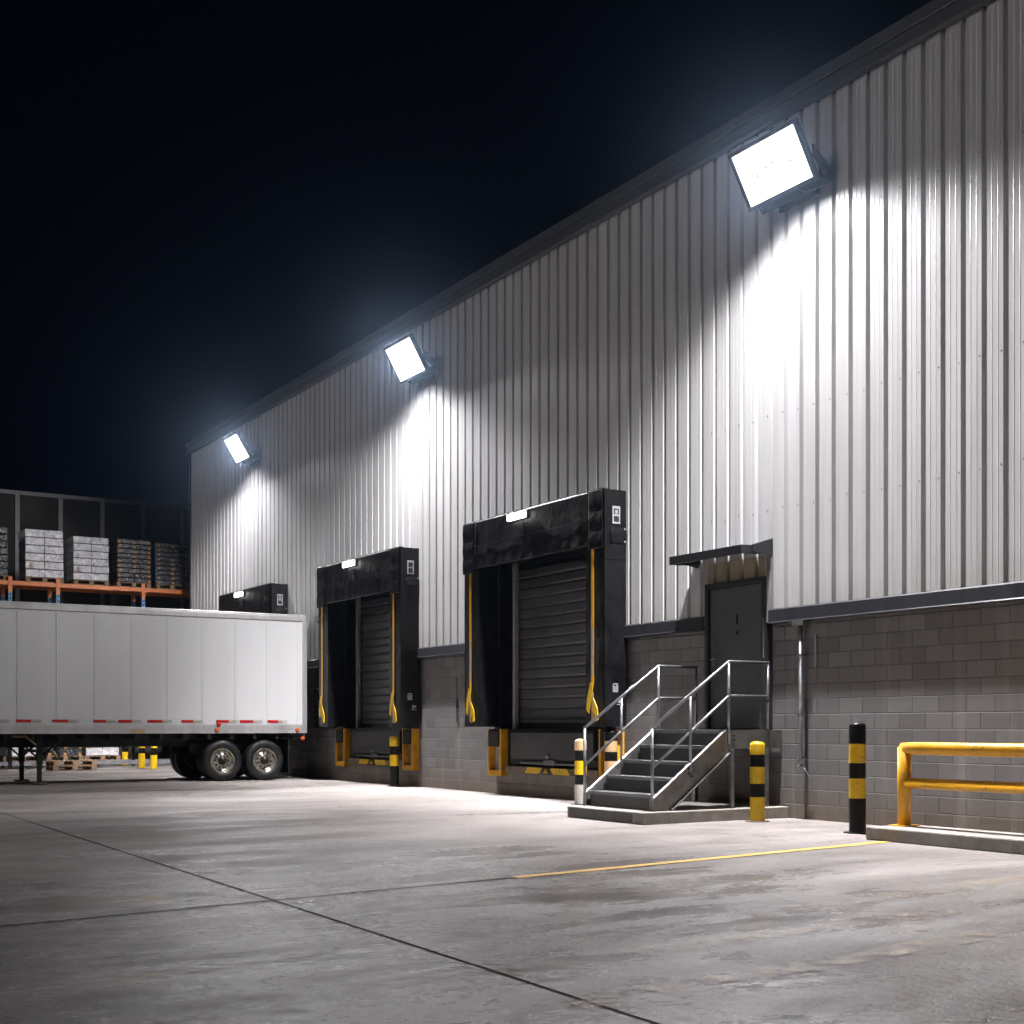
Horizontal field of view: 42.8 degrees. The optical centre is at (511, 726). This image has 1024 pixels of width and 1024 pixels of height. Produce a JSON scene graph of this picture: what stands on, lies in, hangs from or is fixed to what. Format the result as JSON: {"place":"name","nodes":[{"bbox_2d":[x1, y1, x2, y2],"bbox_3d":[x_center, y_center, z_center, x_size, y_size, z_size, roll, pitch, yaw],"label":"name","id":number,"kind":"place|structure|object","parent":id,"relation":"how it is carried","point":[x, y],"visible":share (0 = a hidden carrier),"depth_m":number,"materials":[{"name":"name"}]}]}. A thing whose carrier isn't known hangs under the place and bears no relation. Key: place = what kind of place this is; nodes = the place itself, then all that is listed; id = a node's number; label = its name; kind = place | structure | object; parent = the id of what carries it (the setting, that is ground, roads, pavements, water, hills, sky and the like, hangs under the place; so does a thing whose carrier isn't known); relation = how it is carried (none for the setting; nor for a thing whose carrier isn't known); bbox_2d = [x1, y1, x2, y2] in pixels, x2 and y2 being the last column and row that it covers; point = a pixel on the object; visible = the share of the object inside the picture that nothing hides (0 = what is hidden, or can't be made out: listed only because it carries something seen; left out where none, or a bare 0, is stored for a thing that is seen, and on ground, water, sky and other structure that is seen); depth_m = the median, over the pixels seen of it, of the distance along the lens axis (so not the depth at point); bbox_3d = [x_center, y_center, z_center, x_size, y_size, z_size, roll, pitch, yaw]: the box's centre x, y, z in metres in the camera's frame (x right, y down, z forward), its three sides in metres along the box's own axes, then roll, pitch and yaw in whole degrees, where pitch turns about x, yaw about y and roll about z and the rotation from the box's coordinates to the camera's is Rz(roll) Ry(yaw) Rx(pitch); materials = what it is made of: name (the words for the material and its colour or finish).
{"place":"outdoors","nodes":[
{"label":"outdoors","id":0,"kind":"place"},
{"bbox_2d":[0,0,932,505],"label":"sky","id":1,"kind":"structure","parent":0,"point":[205,204],"materials":[{"name":"black"}]},
{"bbox_2d":[0,763,1023,1023],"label":"ground","id":2,"kind":"structure","parent":0,"point":[246,961],"depth_m":8.79,"materials":[{"name":"concrete"}]},
{"bbox_2d":[46,765,96,770],"bbox_3d":[-12.692,1.178,37.627,1.200,0.140,1.000,0,0,-31],"label":"pallet","id":3,"kind":"object","parent":2,"relation":"on","point":[72,768],"visible":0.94,"depth_m":37.37,"materials":[{"name":"brown wood"}]},
{"bbox_2d":[46,760,96,765],"bbox_3d":[-12.692,1.036,37.627,1.200,0.140,1.000,0,0,-33],"label":"pallet","id":4,"kind":"object","parent":3,"relation":"on","point":[69,762],"visible":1,"depth_m":37.41,"materials":[{"name":"brown wood"}]},
{"bbox_2d":[0,489,188,759],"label":"screen fence","id":5,"kind":"object","parent":2,"relation":"on","point":[69,516],"visible":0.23,"depth_m":44.10,"materials":[{"name":"grey metal"}]},
{"bbox_2d":[0,576,188,768],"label":"pallet rack","id":6,"kind":"object","parent":2,"relation":"on","point":[58,587],"visible":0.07,"depth_m":40.04,"materials":[{"name":"painted steel"},{"name":"wood"}]},
{"bbox_2d":[0,575,7,579],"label":"pallet","id":7,"kind":"object","parent":6,"relation":"on","point":[3,577],"visible":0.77,"depth_m":38.44,"materials":[{"name":"brown wood"}]},
{"bbox_2d":[0,527,7,574],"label":"wrapped load","id":8,"kind":"object","parent":7,"relation":"on","point":[3,553],"visible":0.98,"depth_m":38.43},
{"bbox_2d":[0,756,35,760],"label":"pallet","id":9,"kind":"object","parent":6,"relation":"on","point":[5,758],"visible":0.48,"depth_m":38.80,"materials":[{"name":"brown wood"}]},
{"bbox_2d":[0,747,35,755],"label":"wrapped load","id":10,"kind":"object","parent":9,"relation":"on","point":[3,751],"visible":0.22,"depth_m":38.79},
{"bbox_2d":[18,576,63,582],"bbox_3d":[-14.222,-4.387,39.446,1.100,0.140,1.000,0,0,-33],"label":"pallet","id":11,"kind":"object","parent":6,"relation":"on","point":[39,579],"visible":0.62,"depth_m":39.13,"materials":[{"name":"brown wood"}]},
{"bbox_2d":[18,529,63,578],"bbox_3d":[-14.223,-5.171,39.445,1.110,1.412,1.000,0,0,-32],"label":"wrapped load","id":12,"kind":"object","parent":11,"relation":"on","point":[40,553],"visible":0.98,"depth_m":39.05},
{"bbox_2d":[43,755,83,759],"bbox_3d":[-13.710,0.948,39.760,1.080,0.140,1.000,0,0,-33],"label":"pallet","id":13,"kind":"object","parent":6,"relation":"on","point":[78,757],"visible":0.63,"depth_m":39.45,"materials":[{"name":"brown wood"}]},
{"bbox_2d":[43,747,81,755],"bbox_3d":[-13.707,0.569,39.755,1.007,0.602,0.962,0,0,-32],"label":"wrapped load","id":14,"kind":"object","parent":13,"relation":"on","point":[70,751],"visible":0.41,"depth_m":39.42},
{"bbox_2d":[66,579,108,585],"bbox_3d":[-13.055,-4.387,40.163,1.060,0.140,1.000,0,0,-33],"label":"pallet","id":15,"kind":"object","parent":6,"relation":"on","point":[88,582],"visible":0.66,"depth_m":39.89,"materials":[{"name":"brown wood"}]},
{"bbox_2d":[66,536,108,581],"bbox_3d":[-13.056,-5.116,40.163,1.069,1.302,0.999,0,0,-32],"label":"wrapped load","id":16,"kind":"object","parent":15,"relation":"on","point":[86,558],"visible":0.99,"depth_m":39.76},
{"bbox_2d":[80,755,119,759],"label":"pallet","id":17,"kind":"object","parent":6,"relation":"on","point":[102,757],"visible":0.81,"depth_m":40.04,"materials":[{"name":"brown wood"}]},
{"bbox_2d":[82,747,118,754],"bbox_3d":[-12.775,0.504,40.339,1.013,0.732,0.944,0,0,-32],"label":"wrapped load","id":18,"kind":"object","parent":17,"relation":"on","point":[100,750],"visible":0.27,"depth_m":39.98},
{"bbox_2d":[109,582,150,587],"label":"pallet","id":19,"kind":"object","parent":6,"relation":"on","point":[127,584],"visible":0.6,"depth_m":40.53,"materials":[{"name":"brown wood"}]},
{"bbox_2d":[109,538,150,584],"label":"wrapped load","id":20,"kind":"object","parent":19,"relation":"on","point":[129,560],"visible":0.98,"depth_m":40.45},
{"bbox_2d":[151,584,187,589],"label":"pallet","id":21,"kind":"object","parent":6,"relation":"on","point":[165,586],"visible":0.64,"depth_m":41.17,"materials":[{"name":"brown wood"}]},
{"bbox_2d":[149,543,187,585],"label":"wrapped load","id":22,"kind":"object","parent":21,"relation":"on","point":[169,564],"visible":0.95,"depth_m":41.04},
{"bbox_2d":[122,747,127,765],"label":"bollard","id":23,"kind":"object","parent":2,"relation":"on","point":[124,752],"visible":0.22,"depth_m":41.52,"materials":[{"name":"yellow metal"}]},
{"bbox_2d":[138,747,144,767],"bbox_3d":[-11.133,0.667,39.291,0.200,1.150,0.200,0,0,-32],"label":"bollard","id":24,"kind":"object","parent":2,"relation":"on","point":[141,757],"visible":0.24,"depth_m":39.20,"materials":[{"name":"yellow metal"}]},
{"bbox_2d":[150,746,156,768],"bbox_3d":[-10.549,0.767,38.476,0.200,0.950,0.200,0,0,-32],"label":"bollard","id":25,"kind":"object","parent":2,"relation":"on","point":[153,757],"visible":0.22,"depth_m":38.39,"materials":[{"name":"yellow metal"}]},
{"bbox_2d":[0,601,314,783],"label":"semi trailer","id":26,"kind":"object","parent":2,"relation":"on","point":[217,695],"visible":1,"depth_m":29.29,"materials":[{"name":"metal"}]},
{"bbox_2d":[3,877,512,925],"bbox_3d":[-4.541,1.245,7.059,11.769,0.001,0.042,0,0,-39],"label":"ground joint","id":27,"kind":"object","parent":2,"relation":"on","point":[247,902],"visible":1,"depth_m":9.26,"materials":[{"name":"grey concrete"}]},
{"bbox_2d":[1,812,659,1023],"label":"ground joint","id":28,"kind":"object","parent":2,"relation":"on","point":[386,936],"visible":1,"depth_m":7.44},
{"bbox_2d":[387,736,400,786],"bbox_3d":[-2.468,0.721,27.397,0.323,1.058,0.323,0,0,-32],"label":"bollard","id":29,"kind":"object","parent":2,"relation":"on","point":[394,761],"visible":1,"depth_m":27.31,"materials":[{"name":"black metal"}]},
{"bbox_2d":[571,739,586,804],"bbox_3d":[1.107,0.721,21.049,0.323,1.058,0.323,0,0,-32],"label":"bollard","id":30,"kind":"object","parent":2,"relation":"on","point":[578,771],"visible":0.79,"depth_m":20.96,"materials":[{"name":"metal"}]},
{"bbox_2d":[604,729,616,772],"bbox_3d":[1.587,0.646,20.957,0.347,1.208,0.346,0,0,-32],"label":"bollard","id":31,"kind":"object","parent":2,"relation":"on","point":[610,755],"visible":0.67,"depth_m":20.86,"materials":[{"name":"metal"}]},
{"bbox_2d":[567,801,788,824],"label":"stair plinth","id":32,"kind":"structure","parent":2,"relation":"on","point":[695,811],"depth_m":17.32,"materials":[{"name":"concrete"}]},
{"bbox_2d":[582,660,781,811],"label":"steel stairs","id":33,"kind":"structure","parent":32,"relation":"on","point":[653,770],"depth_m":17.73,"materials":[{"name":"grey metal"}]},
{"bbox_2d":[512,841,886,877],"bbox_3d":[2.046,1.244,12.488,5.244,0.001,0.118,0,0,-40],"label":"yellow line","id":34,"kind":"object","parent":2,"relation":"on","point":[533,875],"visible":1,"depth_m":12.15,"materials":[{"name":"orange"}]},
{"bbox_2d":[745,741,769,821],"bbox_3d":[3.238,0.721,17.241,0.323,1.058,0.323,0,0,-32],"label":"bollard","id":35,"kind":"object","parent":2,"relation":"on","point":[757,781],"visible":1,"depth_m":17.16,"materials":[{"name":"yellow metal"}]},
{"bbox_2d":[571,931,994,1008],"bbox_3d":[1.589,1.244,6.865,3.318,0.001,0.244,0,0,-38],"label":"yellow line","id":36,"kind":"object","parent":2,"relation":"on","point":[722,977],"visible":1,"depth_m":6.70,"materials":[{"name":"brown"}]},
{"bbox_2d":[843,722,865,833],"bbox_3d":[4.066,0.596,15.379,0.323,1.308,0.323,0,0,-32],"label":"bollard","id":37,"kind":"object","parent":2,"relation":"on","point":[857,777],"visible":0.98,"depth_m":15.29,"materials":[{"name":"black metal"}]},
{"bbox_2d":[866,825,1023,854],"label":"concrete kerb","id":38,"kind":"structure","parent":2,"relation":"on","point":[986,840],"depth_m":13.61,"materials":[{"name":"grey concrete"}]},
{"bbox_2d":[889,742,1023,826],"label":"guard rail","id":39,"kind":"object","parent":38,"relation":"on","point":[906,783],"visible":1,"depth_m":14.03,"materials":[{"name":"yellow metal"}]},
{"bbox_2d":[186,0,1023,832],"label":"warehouse","id":40,"kind":"structure","parent":0,"point":[686,350],"depth_m":18.65,"materials":[{"name":"metal"}]},
{"bbox_2d":[222,431,260,465],"bbox_3d":[-7.233,-7.430,35.021,0.731,0.720,1.096,0,0,-32],"label":"floodlight","id":41,"kind":"object","parent":40,"relation":"attached to","point":[238,448],"visible":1,"depth_m":34.91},
{"bbox_2d":[219,583,287,613],"bbox_3d":[-6.900,-1.821,34.747,0.540,3.642,3.901,0,0,-32],"label":"dock shelter","id":42,"kind":"object","parent":40,"relation":"attached to","point":[271,598],"visible":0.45,"depth_m":33.59,"materials":[{"name":"black plastic"}]},
{"bbox_2d":[234,590,243,597],"bbox_3d":[-7.275,-3.533,34.803,0.060,0.145,0.620,0,0,-32],"label":"dock lamp","id":43,"kind":"object","parent":42,"relation":"attached to","point":[239,594],"visible":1,"depth_m":34.74,"materials":[{"name":"white plastic"}]},
{"bbox_2d":[314,615,318,621],"bbox_3d":[-4.486,-2.600,31.117,0.120,0.140,0.990,0,0,-32],"label":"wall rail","id":44,"kind":"object","parent":40,"relation":"attached to","point":[316,618],"depth_m":31.41,"materials":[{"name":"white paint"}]},
{"bbox_2d":[313,670,336,727],"bbox_3d":[-4.480,-0.670,31.161,0.238,1.400,0.940,0,0,-32],"label":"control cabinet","id":45,"kind":"object","parent":40,"relation":"attached to","point":[316,699],"visible":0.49,"depth_m":31.38,"materials":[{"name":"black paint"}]},
{"bbox_2d":[316,546,418,726],"bbox_3d":[-3.212,-1.856,28.750,0.540,3.712,4.282,0,0,-32],"label":"dock shelter","id":46,"kind":"object","parent":40,"relation":"attached to","point":[394,571],"visible":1,"depth_m":27.58,"materials":[{"name":"black plastic"}]},
{"bbox_2d":[342,559,355,567],"bbox_3d":[-3.599,-3.603,28.825,0.060,0.145,0.620,0,0,-32],"label":"dock lamp","id":47,"kind":"object","parent":46,"relation":"attached to","point":[348,563],"visible":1,"depth_m":28.77,"materials":[{"name":"white plastic"}]},
{"bbox_2d":[336,728,418,770],"bbox_3d":[-2.958,0.475,28.910,0.370,0.870,3.930,0,0,-32],"label":"dock leveler","id":48,"kind":"object","parent":40,"relation":"attached to","point":[368,743],"visible":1,"depth_m":28.81,"materials":[{"name":"yellow metal"}]},
{"bbox_2d":[361,595,403,727],"bbox_3d":[-2.746,-1.450,29.052,0.051,2.952,2.930,0,0,-32],"label":"roller door","id":49,"kind":"structure","parent":40,"relation":"in","point":[375,612],"depth_m":29.62,"materials":[{"name":"black paint"}]},
{"bbox_2d":[383,333,439,385],"bbox_3d":[-2.037,-7.429,26.571,0.731,0.758,1.222,0,0,-32],"label":"floodlight","id":50,"kind":"object","parent":40,"relation":"attached to","point":[406,357],"visible":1,"depth_m":26.47,"materials":[{"name":"white glass"}]},
{"bbox_2d":[454,679,457,721],"bbox_3d":[-1.103,-0.525,25.854,0.048,0.850,0.080,0,0,-32],"label":"wall switch","id":51,"kind":"object","parent":40,"relation":"attached to","point":[456,703],"depth_m":25.85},
{"bbox_2d":[463,487,626,726],"bbox_3d":[0.479,-1.901,22.749,0.540,3.802,4.532,0,0,-32],"label":"dock shelter","id":52,"kind":"object","parent":40,"relation":"attached to","point":[593,522],"visible":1,"depth_m":21.61,"materials":[{"name":"black plastic"}]},
{"bbox_2d":[507,509,527,521],"bbox_3d":[0.084,-3.692,22.837,0.060,0.145,0.620,0,0,-32],"label":"dock lamp","id":53,"kind":"object","parent":52,"relation":"attached to","point":[518,515],"visible":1,"depth_m":22.76,"materials":[{"name":"white plastic"}]},
{"bbox_2d":[488,729,623,777],"bbox_3d":[0.743,0.475,22.892,0.370,0.870,4.100,0,0,-32],"label":"dock leveler","id":54,"kind":"object","parent":40,"relation":"attached to","point":[548,748],"visible":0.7,"depth_m":23.04,"materials":[{"name":"yellow metal"}]},
{"bbox_2d":[519,557,601,727],"bbox_3d":[0.945,-1.450,23.051,0.051,2.952,3.180,0,0,-32],"label":"roller door","id":55,"kind":"structure","parent":40,"relation":"in","point":[552,597],"depth_m":23.40,"materials":[{"name":"black paint"}]},
{"bbox_2d":[669,538,772,568],"bbox_3d":[2.951,-2.480,18.614,0.570,0.260,1.603,0,0,-32],"label":"door canopy","id":56,"kind":"object","parent":40,"relation":"attached to","point":[765,547],"visible":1,"depth_m":18.14,"materials":[{"name":"grey metal"}]},
{"bbox_2d":[710,583,760,727],"bbox_3d":[3.211,-0.995,18.721,0.116,2.037,1.151,0,0,-32],"label":"door","id":57,"kind":"structure","parent":40,"relation":"in","point":[735,611],"depth_m":18.72,"materials":[{"name":"black paint"}]},
{"bbox_2d":[708,555,764,583],"bbox_3d":[3.230,-2.242,18.739,0.064,0.293,1.220,0,0,-32],"label":"over door panel","id":58,"kind":"structure","parent":40,"relation":"in","point":[753,567],"depth_m":18.69,"materials":[{"name":"beige metal"}]},
{"bbox_2d":[727,117,833,214],"bbox_3d":[3.579,-7.429,17.439,0.731,0.758,1.336,0,0,-32],"label":"floodlight","id":59,"kind":"object","parent":40,"relation":"attached to","point":[774,168],"visible":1,"depth_m":17.35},
{"bbox_2d":[792,620,810,777],"bbox_3d":[3.914,-0.378,17.595,0.153,2.144,0.247,0,0,-32],"label":"conduit pipe","id":60,"kind":"object","parent":40,"relation":"attached to","point":[800,714],"visible":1,"depth_m":17.58,"materials":[{"name":"metal"}]},
{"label":"pallet","id":61,"kind":"object","parent":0,"visible":0},
{"bbox_2d":[186,548,188,587],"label":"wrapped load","id":62,"kind":"object","parent":61,"relation":"on","point":[188,568],"visible":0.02,"depth_m":41.75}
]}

